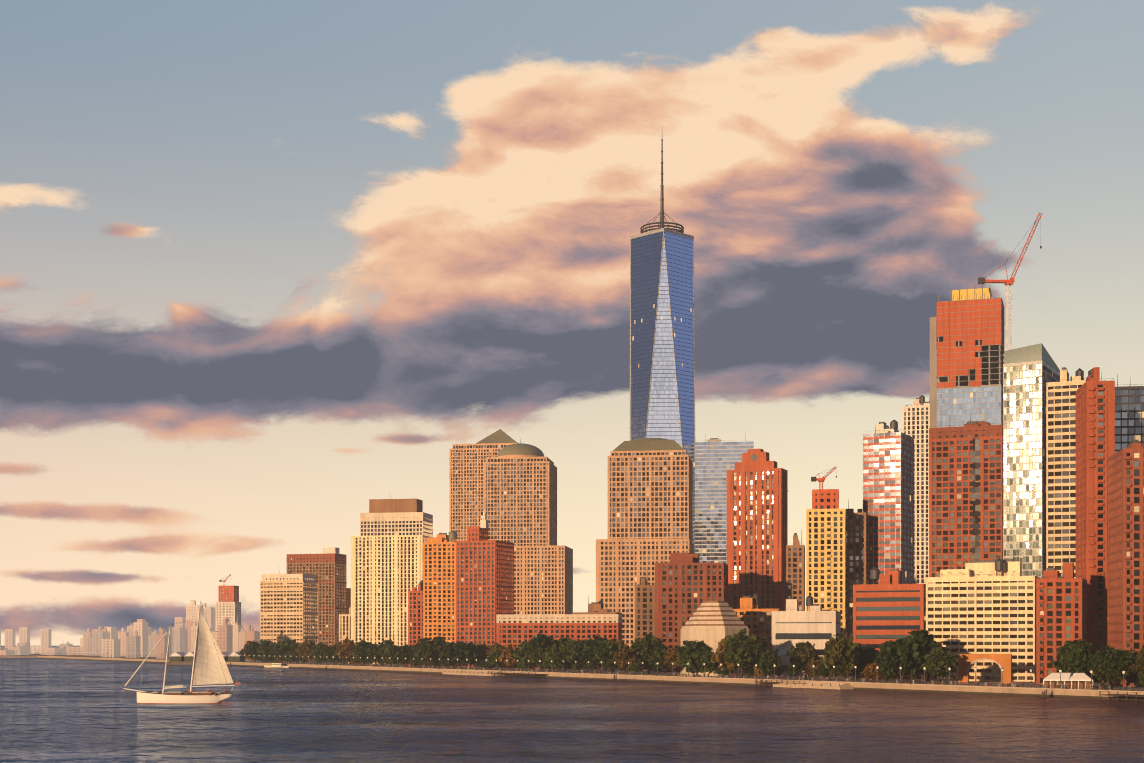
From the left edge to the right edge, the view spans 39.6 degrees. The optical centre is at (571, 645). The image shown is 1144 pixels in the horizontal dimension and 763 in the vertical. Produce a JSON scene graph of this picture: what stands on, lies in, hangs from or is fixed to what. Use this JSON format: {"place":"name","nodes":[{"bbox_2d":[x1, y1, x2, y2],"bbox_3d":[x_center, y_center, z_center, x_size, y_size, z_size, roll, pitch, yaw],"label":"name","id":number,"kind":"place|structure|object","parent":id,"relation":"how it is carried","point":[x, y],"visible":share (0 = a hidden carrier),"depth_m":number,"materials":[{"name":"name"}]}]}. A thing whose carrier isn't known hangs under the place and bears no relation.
{"place":"outdoors","nodes":[
{"label":"outdoors","id":0,"kind":"place"},
{"bbox_2d":[0,649,86,657],"bbox_3d":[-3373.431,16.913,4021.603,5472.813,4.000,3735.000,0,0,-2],"label":"shore land","id":1,"kind":"structure","parent":0,"point":[18,656],"depth_m":2277.78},
{"bbox_2d":[5,629,15,649],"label":"bank slab","id":2,"kind":"structure","parent":1,"relation":"on","point":[10,637],"depth_m":2469.77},
{"bbox_2d":[19,627,29,642],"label":"bank slab","id":3,"kind":"structure","parent":1,"relation":"on","point":[24,634],"depth_m":2470.56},
{"bbox_2d":[41,629,50,654],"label":"bank slab","id":4,"kind":"structure","parent":1,"relation":"on","point":[45,638],"depth_m":2471.57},
{"bbox_2d":[186,600,202,620],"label":"building","id":5,"kind":"structure","parent":0,"point":[192,610],"depth_m":2238.76,"materials":[{"name":"concrete"}]},
{"bbox_2d":[202,603,214,630],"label":"building","id":6,"kind":"structure","parent":0,"point":[209,614],"depth_m":2291.66,"materials":[{"name":"concrete"}]},
{"bbox_2d":[287,547,346,645],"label":"brick tower","id":7,"kind":"structure","parent":0,"point":[327,567],"depth_m":1612.79,"materials":[{"name":"brown brick"}]},
{"bbox_2d":[423,530,456,665],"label":"orange brick tower","id":8,"kind":"structure","parent":0,"point":[439,584],"depth_m":1156.30,"materials":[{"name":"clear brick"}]},
{"bbox_2d":[456,509,513,666],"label":"brick tower","id":9,"kind":"structure","parent":0,"point":[484,581],"depth_m":1123.31,"materials":[{"name":"red brick"}]},
{"bbox_2d":[484,443,556,545],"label":"skyscraper","id":10,"kind":"structure","parent":0,"point":[520,493],"depth_m":1525.74,"materials":[{"name":"pink stone"}]},
{"bbox_2d":[0,646,1143,762],"bbox_3d":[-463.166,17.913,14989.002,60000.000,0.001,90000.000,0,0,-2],"label":"river","id":11,"kind":"structure","parent":0,"point":[52,710],"depth_m":372.53,"materials":[{"name":"liquid"}]},
{"bbox_2d":[123,601,240,703],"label":"sailboat","id":12,"kind":"object","parent":11,"relation":"on","point":[209,665],"visible":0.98,"depth_m":487.11,"materials":[{"name":"white"}]},
{"bbox_2d":[0,0,1143,645],"label":"sky","id":13,"kind":"structure","parent":0,"point":[264,264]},
{"bbox_2d":[1,647,1143,699],"bbox_3d":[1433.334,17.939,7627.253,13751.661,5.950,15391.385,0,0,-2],"label":"seawall","id":14,"kind":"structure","parent":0,"point":[994,689],"depth_m":723.68,"materials":[{"name":"stone"}]},
{"bbox_2d":[92,626,105,655],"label":"building","id":15,"kind":"structure","parent":14,"relation":"on","point":[98,634],"depth_m":2262.33,"materials":[{"name":"concrete"}]},
{"bbox_2d":[101,639,119,657],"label":"building","id":16,"kind":"structure","parent":14,"relation":"on","point":[110,645],"depth_m":1955.48,"materials":[{"name":"concrete"}]},
{"bbox_2d":[118,628,128,655],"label":"building","id":17,"kind":"structure","parent":14,"relation":"on","point":[122,634],"depth_m":2161.84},
{"bbox_2d":[126,630,140,657],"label":"building","id":18,"kind":"structure","parent":14,"relation":"on","point":[132,644],"depth_m":1865.73,"materials":[{"name":"concrete"}]},
{"bbox_2d":[133,622,147,656],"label":"building","id":19,"kind":"structure","parent":14,"relation":"on","point":[141,628],"depth_m":2037.41,"materials":[{"name":"concrete"}]},
{"bbox_2d":[148,629,156,656],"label":"building","id":20,"kind":"structure","parent":14,"relation":"on","point":[151,642],"depth_m":2091.81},
{"bbox_2d":[156,627,168,658],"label":"building","id":21,"kind":"structure","parent":14,"relation":"on","point":[161,646],"depth_m":1763.13,"materials":[{"name":"concrete"}]},
{"bbox_2d":[168,627,183,654],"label":"building","id":22,"kind":"structure","parent":14,"relation":"on","point":[177,638],"depth_m":2275.78,"materials":[{"name":"concrete"}]},
{"bbox_2d":[185,620,197,653],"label":"building","id":23,"kind":"structure","parent":14,"relation":"on","point":[188,624],"depth_m":2089.22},
{"bbox_2d":[165,652,247,664],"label":"pier sheds","id":24,"kind":"object","parent":14,"relation":"on","point":[179,658],"visible":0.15,"depth_m":1433.79,"materials":[{"name":"white"}]},
{"bbox_2d":[218,617,232,653],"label":"building","id":25,"kind":"structure","parent":14,"relation":"on","point":[225,636],"depth_m":1555.73,"materials":[{"name":"concrete"}]},
{"bbox_2d":[216,602,240,630],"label":"building","id":26,"kind":"structure","parent":14,"relation":"on","point":[231,610],"depth_m":1914.25,"materials":[{"name":"white concrete"}]},
{"bbox_2d":[218,586,238,601],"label":"building top","id":27,"kind":"object","parent":26,"relation":"on","point":[228,593],"visible":0.23,"depth_m":1921.48,"materials":[{"name":"brick"}]},
{"bbox_2d":[233,614,242,651],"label":"building","id":28,"kind":"structure","parent":14,"relation":"on","point":[236,628],"depth_m":1688.78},
{"bbox_2d":[245,624,259,661],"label":"building","id":29,"kind":"structure","parent":14,"relation":"on","point":[250,635],"depth_m":1457.38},
{"bbox_2d":[244,642,260,662],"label":"tree","id":30,"kind":"object","parent":14,"relation":"on","point":[252,649],"visible":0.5,"depth_m":1392.68,"materials":[{"name":"green plant"}]},
{"bbox_2d":[257,640,273,661],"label":"tree","id":31,"kind":"object","parent":14,"relation":"on","point":[265,647],"visible":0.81,"depth_m":1367.10,"materials":[{"name":"green plant"}]},
{"bbox_2d":[260,568,317,660],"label":"beige office","id":32,"kind":"structure","parent":14,"relation":"on","point":[288,606],"depth_m":1493.28,"materials":[{"name":"beige concrete"}]},
{"bbox_2d":[296,639,314,663],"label":"tree","id":33,"kind":"object","parent":14,"relation":"on","point":[303,649],"visible":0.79,"depth_m":1278.42,"materials":[{"name":"green plant"}]},
{"bbox_2d":[339,606,350,663],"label":"building","id":34,"kind":"structure","parent":14,"relation":"on","point":[344,626],"depth_m":1313.15,"materials":[{"name":"concrete"}]},
{"bbox_2d":[335,638,356,663],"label":"tree","id":35,"kind":"object","parent":14,"relation":"on","point":[345,648],"visible":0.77,"depth_m":1196.40,"materials":[{"name":"brown plant"}]},
{"bbox_2d":[364,644,384,665],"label":"tree","id":36,"kind":"object","parent":14,"relation":"on","point":[372,651],"visible":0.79,"depth_m":1140.54,"materials":[{"name":"green plant"}]},
{"bbox_2d":[380,644,398,664],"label":"tree","id":37,"kind":"object","parent":14,"relation":"on","point":[388,652],"visible":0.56,"depth_m":1111.39,"materials":[{"name":"green plant"}]},
{"bbox_2d":[351,499,432,663],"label":"high-rise building","id":38,"kind":"structure","parent":14,"relation":"on","point":[387,560],"depth_m":1284.84,"materials":[{"name":"stone"}]},
{"bbox_2d":[392,644,415,666],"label":"tree","id":39,"kind":"object","parent":14,"relation":"on","point":[402,652],"visible":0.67,"depth_m":1094.73,"materials":[{"name":"green plant"}]},
{"bbox_2d":[408,580,422,665],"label":"building","id":40,"kind":"structure","parent":14,"relation":"on","point":[415,614],"depth_m":1183.29,"materials":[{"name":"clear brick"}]},
{"bbox_2d":[410,638,437,667],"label":"tree","id":41,"kind":"object","parent":14,"relation":"on","point":[426,647],"visible":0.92,"depth_m":1067.97,"materials":[{"name":"green plant"}]},
{"bbox_2d":[439,642,461,666],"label":"tree","id":42,"kind":"object","parent":14,"relation":"on","point":[447,653],"visible":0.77,"depth_m":1026.97,"materials":[{"name":"green plant"}]},
{"bbox_2d":[454,642,484,667],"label":"tree","id":43,"kind":"object","parent":14,"relation":"on","point":[470,652],"visible":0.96,"depth_m":1007.35,"materials":[{"name":"green plant"}]},
{"bbox_2d":[449,429,516,541],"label":"skyscraper","id":44,"kind":"structure","parent":14,"relation":"on","point":[466,485],"depth_m":1761.52,"materials":[{"name":"pink stone"}]},
{"bbox_2d":[486,650,504,668],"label":"tree","id":45,"kind":"object","parent":14,"relation":"on","point":[492,657],"visible":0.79,"depth_m":971.86,"materials":[{"name":"green plant"}]},
{"bbox_2d":[499,644,516,669],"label":"tree","id":46,"kind":"object","parent":14,"relation":"on","point":[508,652],"visible":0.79,"depth_m":956.42,"materials":[{"name":"brown plant"}]},
{"bbox_2d":[512,639,531,669],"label":"tree","id":47,"kind":"object","parent":14,"relation":"on","point":[520,655],"visible":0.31,"depth_m":930.86,"materials":[{"name":"green plant"}]},
{"bbox_2d":[529,643,548,671],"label":"tree","id":48,"kind":"object","parent":14,"relation":"on","point":[533,655],"visible":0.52,"depth_m":913.64,"materials":[{"name":"green plant"}]},
{"bbox_2d":[522,632,558,670],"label":"tree","id":49,"kind":"object","parent":14,"relation":"on","point":[548,641],"visible":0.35,"depth_m":919.74,"materials":[{"name":"green plant"}]},
{"bbox_2d":[514,545,572,614],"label":"building","id":50,"kind":"structure","parent":14,"relation":"on","point":[543,579],"depth_m":1455.04,"materials":[{"name":"pink stone"}]},
{"bbox_2d":[543,643,568,671],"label":"tree","id":51,"kind":"object","parent":14,"relation":"on","point":[555,654],"visible":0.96,"depth_m":899.17,"materials":[{"name":"green plant"}]},
{"bbox_2d":[496,614,621,668],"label":"low-rise building","id":52,"kind":"structure","parent":14,"relation":"on","point":[515,630],"depth_m":1045.50,"materials":[{"name":"red brick"}]},
{"bbox_2d":[565,639,589,672],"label":"tree","id":53,"kind":"object","parent":14,"relation":"on","point":[573,654],"visible":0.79,"depth_m":876.75,"materials":[{"name":"green plant"}]},
{"bbox_2d":[33,651,1137,690],"bbox_3d":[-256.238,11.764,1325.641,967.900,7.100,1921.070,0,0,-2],"label":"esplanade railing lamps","id":54,"kind":"object","parent":14,"relation":"on","point":[855,666],"visible":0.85,"depth_m":777.82,"materials":[{"name":"metal"}]},
{"bbox_2d":[578,634,609,672],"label":"tree","id":55,"kind":"object","parent":14,"relation":"on","point":[590,650],"visible":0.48,"depth_m":856.63,"materials":[{"name":"green plant"}]},
{"bbox_2d":[572,599,621,614],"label":"building","id":56,"kind":"structure","parent":14,"relation":"on","point":[595,607],"depth_m":1080.73,"materials":[{"name":"brown brick"}]},
{"bbox_2d":[595,640,620,673],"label":"tree","id":57,"kind":"object","parent":14,"relation":"on","point":[607,651],"visible":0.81,"depth_m":847.94,"materials":[{"name":"green plant"}]},
{"bbox_2d":[613,644,638,671],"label":"tree","id":58,"kind":"object","parent":14,"relation":"on","point":[624,655],"visible":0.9,"depth_m":831.03,"materials":[{"name":"brown plant"}]},
{"bbox_2d":[596,539,693,647],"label":"high-rise building","id":59,"kind":"structure","parent":14,"relation":"on","point":[623,566],"depth_m":1190.78,"materials":[{"name":"pink stone"}]},
{"bbox_2d":[635,577,654,670],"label":"high-rise building","id":60,"kind":"structure","parent":14,"relation":"on","point":[644,609],"depth_m":952.75,"materials":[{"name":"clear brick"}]},
{"bbox_2d":[442,670,853,688],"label":"quay stone steps","id":61,"kind":"structure","parent":14,"relation":"on","point":[825,685],"depth_m":670.00,"materials":[{"name":"stone"}]},
{"bbox_2d":[608,438,692,541],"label":"high-rise building","id":62,"kind":"structure","parent":14,"relation":"on","point":[650,488],"depth_m":1217.90,"materials":[{"name":"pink stone"}]},
{"bbox_2d":[636,633,669,673],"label":"tree","id":63,"kind":"object","parent":14,"relation":"on","point":[647,642],"visible":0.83,"depth_m":834.67,"materials":[{"name":"green plant"}]},
{"bbox_2d":[649,649,667,672],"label":"tree","id":64,"kind":"object","parent":14,"relation":"on","point":[657,656],"visible":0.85,"depth_m":803.41,"materials":[{"name":"green plant"}]},
{"bbox_2d":[630,139,694,553],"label":"skyscraper","id":65,"kind":"structure","parent":14,"relation":"on","point":[662,361],"depth_m":1615.43,"materials":[{"name":"glass"}]},
{"bbox_2d":[663,646,681,672],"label":"tree","id":66,"kind":"object","parent":14,"relation":"on","point":[671,656],"visible":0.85,"depth_m":790.63,"materials":[{"name":"brown plant"}]},
{"bbox_2d":[655,545,727,671],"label":"apartment building","id":67,"kind":"structure","parent":14,"relation":"on","point":[687,585],"depth_m":900.38,"materials":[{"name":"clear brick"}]},
{"bbox_2d":[677,640,710,673],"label":"tree","id":68,"kind":"object","parent":14,"relation":"on","point":[689,651],"visible":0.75,"depth_m":775.63,"materials":[{"name":"green plant"}]},
{"bbox_2d":[695,650,718,676],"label":"tree","id":69,"kind":"object","parent":14,"relation":"on","point":[705,658],"visible":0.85,"depth_m":765.14,"materials":[{"name":"green plant"}]},
{"bbox_2d":[681,601,748,675],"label":"hexagonal museum building","id":70,"kind":"structure","parent":14,"relation":"on","point":[711,624],"depth_m":783.46,"materials":[{"name":"stone"}]},
{"bbox_2d":[695,438,753,563],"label":"banded glass tower","id":71,"kind":"structure","parent":14,"relation":"on","point":[716,459],"depth_m":1608.79,"materials":[{"name":"glass"}]},
{"bbox_2d":[711,635,737,676],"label":"tree","id":72,"kind":"object","parent":14,"relation":"on","point":[719,657],"visible":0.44,"depth_m":748.61,"materials":[{"name":"brown plant"}]},
{"bbox_2d":[723,628,761,677],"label":"tree","id":73,"kind":"object","parent":14,"relation":"on","point":[743,651],"visible":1,"depth_m":740.92,"materials":[{"name":"green plant"}]},
{"bbox_2d":[731,591,780,632],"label":"building","id":74,"kind":"structure","parent":14,"relation":"on","point":[752,612],"depth_m":827.51,"materials":[{"name":"brown brick"}]},
{"bbox_2d":[727,449,787,610],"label":"high-rise building","id":75,"kind":"structure","parent":14,"relation":"on","point":[757,511],"depth_m":980.64,"materials":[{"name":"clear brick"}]},
{"bbox_2d":[744,616,771,674],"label":"building","id":76,"kind":"structure","parent":14,"relation":"on","point":[764,638],"depth_m":808.45,"materials":[{"name":"brown brick"}]},
{"bbox_2d":[756,650,781,678],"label":"tree","id":77,"kind":"object","parent":14,"relation":"on","point":[769,659],"visible":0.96,"depth_m":722.91,"materials":[{"name":"green plant"}]},
{"bbox_2d":[787,661,802,679],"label":"tree","id":78,"kind":"object","parent":14,"relation":"on","point":[795,670],"visible":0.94,"depth_m":701.78,"materials":[{"name":"green plant"}]},
{"bbox_2d":[786,530,804,610],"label":"tan tower","id":79,"kind":"structure","parent":14,"relation":"on","point":[795,570],"depth_m":955.27,"materials":[{"name":"brown brick"}]},
{"bbox_2d":[789,641,819,677],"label":"tree","id":80,"kind":"object","parent":14,"relation":"on","point":[803,654],"visible":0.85,"depth_m":742.77,"materials":[{"name":"green plant"}]},
{"bbox_2d":[772,595,840,676],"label":"building","id":81,"kind":"structure","parent":14,"relation":"on","point":[816,625],"depth_m":777.03,"materials":[{"name":"white concrete"}]},
{"bbox_2d":[806,489,845,637],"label":"high-rise building","id":82,"kind":"structure","parent":14,"relation":"on","point":[825,551],"depth_m":858.05,"materials":[{"name":"concrete"}]},
{"bbox_2d":[819,634,860,680],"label":"tree","id":83,"kind":"object","parent":14,"relation":"on","point":[841,655],"visible":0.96,"depth_m":672.72,"materials":[{"name":"green plant"}]},
{"bbox_2d":[845,499,865,637],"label":"building","id":84,"kind":"structure","parent":14,"relation":"on","point":[855,546],"depth_m":873.10,"materials":[{"name":"glass"}]},
{"bbox_2d":[850,643,875,679],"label":"tree","id":85,"kind":"object","parent":14,"relation":"on","point":[865,659],"visible":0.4,"depth_m":685.81,"materials":[{"name":"green plant"}]},
{"bbox_2d":[862,662,881,681],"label":"tree","id":86,"kind":"object","parent":14,"relation":"on","point":[869,672],"visible":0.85,"depth_m":659.34,"materials":[{"name":"brown plant"}]},
{"bbox_2d":[863,420,913,583],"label":"red tower glass bands","id":87,"kind":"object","parent":14,"relation":"on","point":[888,480],"visible":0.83,"depth_m":882.55,"materials":[{"name":"glass"}]},
{"bbox_2d":[853,564,925,678],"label":"office building","id":88,"kind":"structure","parent":14,"relation":"on","point":[890,606],"depth_m":720.42,"materials":[{"name":"brick"}]},
{"bbox_2d":[874,638,924,680],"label":"tree","id":89,"kind":"object","parent":14,"relation":"on","point":[907,656],"visible":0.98,"depth_m":641.61,"materials":[{"name":"green plant"}]},
{"bbox_2d":[902,395,929,583],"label":"slim white tower","id":90,"kind":"structure","parent":14,"relation":"on","point":[916,419],"depth_m":1088.85,"materials":[{"name":"concrete"}]},
{"bbox_2d":[905,629,940,680],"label":"tree","id":91,"kind":"object","parent":14,"relation":"on","point":[924,641],"visible":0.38,"depth_m":650.12,"materials":[{"name":"green plant"}]},
{"bbox_2d":[921,646,955,681],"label":"tree","id":92,"kind":"object","parent":14,"relation":"on","point":[937,662],"visible":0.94,"depth_m":624.61,"materials":[{"name":"green plant"}]},
{"bbox_2d":[929,415,1002,576],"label":"high-rise building","id":93,"kind":"structure","parent":14,"relation":"on","point":[966,493],"depth_m":835.94,"materials":[{"name":"red brick"}]},
{"bbox_2d":[930,285,1004,427],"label":"skyscraper","id":94,"kind":"structure","parent":14,"relation":"on","point":[967,336],"depth_m":1040.43,"materials":[{"name":"brick"}]},
{"bbox_2d":[926,558,1041,681],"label":"apartment building","id":95,"kind":"structure","parent":14,"relation":"on","point":[982,607],"depth_m":674.29,"materials":[{"name":"beige stone"}]},
{"bbox_2d":[959,654,1011,683],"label":"archway","id":96,"kind":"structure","parent":14,"relation":"on","point":[968,661],"depth_m":634.89,"materials":[{"name":"brick"}]},
{"bbox_2d":[978,213,1042,350],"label":"crane","id":97,"kind":"object","parent":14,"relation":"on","point":[983,280],"visible":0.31,"depth_m":1025.56,"materials":[{"name":"red metal"}]},
{"bbox_2d":[1003,343,1059,578],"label":"skyscraper","id":98,"kind":"structure","parent":14,"relation":"on","point":[1029,371],"depth_m":761.16,"materials":[{"name":"glass"}]},
{"bbox_2d":[1036,563,1086,683],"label":"apartment building","id":99,"kind":"structure","parent":14,"relation":"on","point":[1061,611],"depth_m":623.78,"materials":[{"name":"brick"}]},
{"bbox_2d":[1046,367,1085,577],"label":"banded tower","id":100,"kind":"structure","parent":14,"relation":"on","point":[1060,472],"depth_m":695.33,"materials":[{"name":"concrete"}]},
{"bbox_2d":[1043,673,1092,688],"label":"pavilion tent","id":101,"kind":"object","parent":14,"relation":"on","point":[1075,680],"visible":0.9,"depth_m":560.11,"materials":[{"name":"white fabric"}]},
{"bbox_2d":[1049,639,1092,675],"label":"tree","id":102,"kind":"object","parent":14,"relation":"on","point":[1075,656],"visible":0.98,"depth_m":572.67,"materials":[{"name":"green plant"}]},
{"bbox_2d":[1076,367,1114,681],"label":"high-rise building","id":103,"kind":"structure","parent":14,"relation":"on","point":[1095,422],"depth_m":654.79,"materials":[{"name":"red brick"}]},
{"bbox_2d":[1087,645,1132,686],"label":"tree","id":104,"kind":"object","parent":14,"relation":"on","point":[1102,659],"visible":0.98,"depth_m":544.49,"materials":[{"name":"green plant"}]},
{"bbox_2d":[1099,691,1143,700],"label":"timber landing","id":105,"kind":"object","parent":14,"relation":"on","point":[1126,695],"visible":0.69,"depth_m":512.97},
{"bbox_2d":[1101,372,1143,452],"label":"glass office building","id":106,"kind":"structure","parent":14,"relation":"on","point":[1129,411],"depth_m":765.36,"materials":[{"name":"glass"}]},
{"bbox_2d":[1107,424,1143,686],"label":"high-rise building","id":107,"kind":"structure","parent":14,"relation":"on","point":[1125,549],"depth_m":587.68,"materials":[{"name":"red brick"}]},
{"bbox_2d":[1118,649,1137,686],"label":"tree","id":108,"kind":"object","parent":14,"relation":"on","point":[1133,675],"visible":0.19,"depth_m":575.57,"materials":[{"name":"green plant"}]},
{"bbox_2d":[1127,645,1143,676],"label":"tree","id":109,"kind":"object","parent":14,"relation":"on","point":[1139,666],"visible":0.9,"depth_m":538.55,"materials":[{"name":"brown plant"}]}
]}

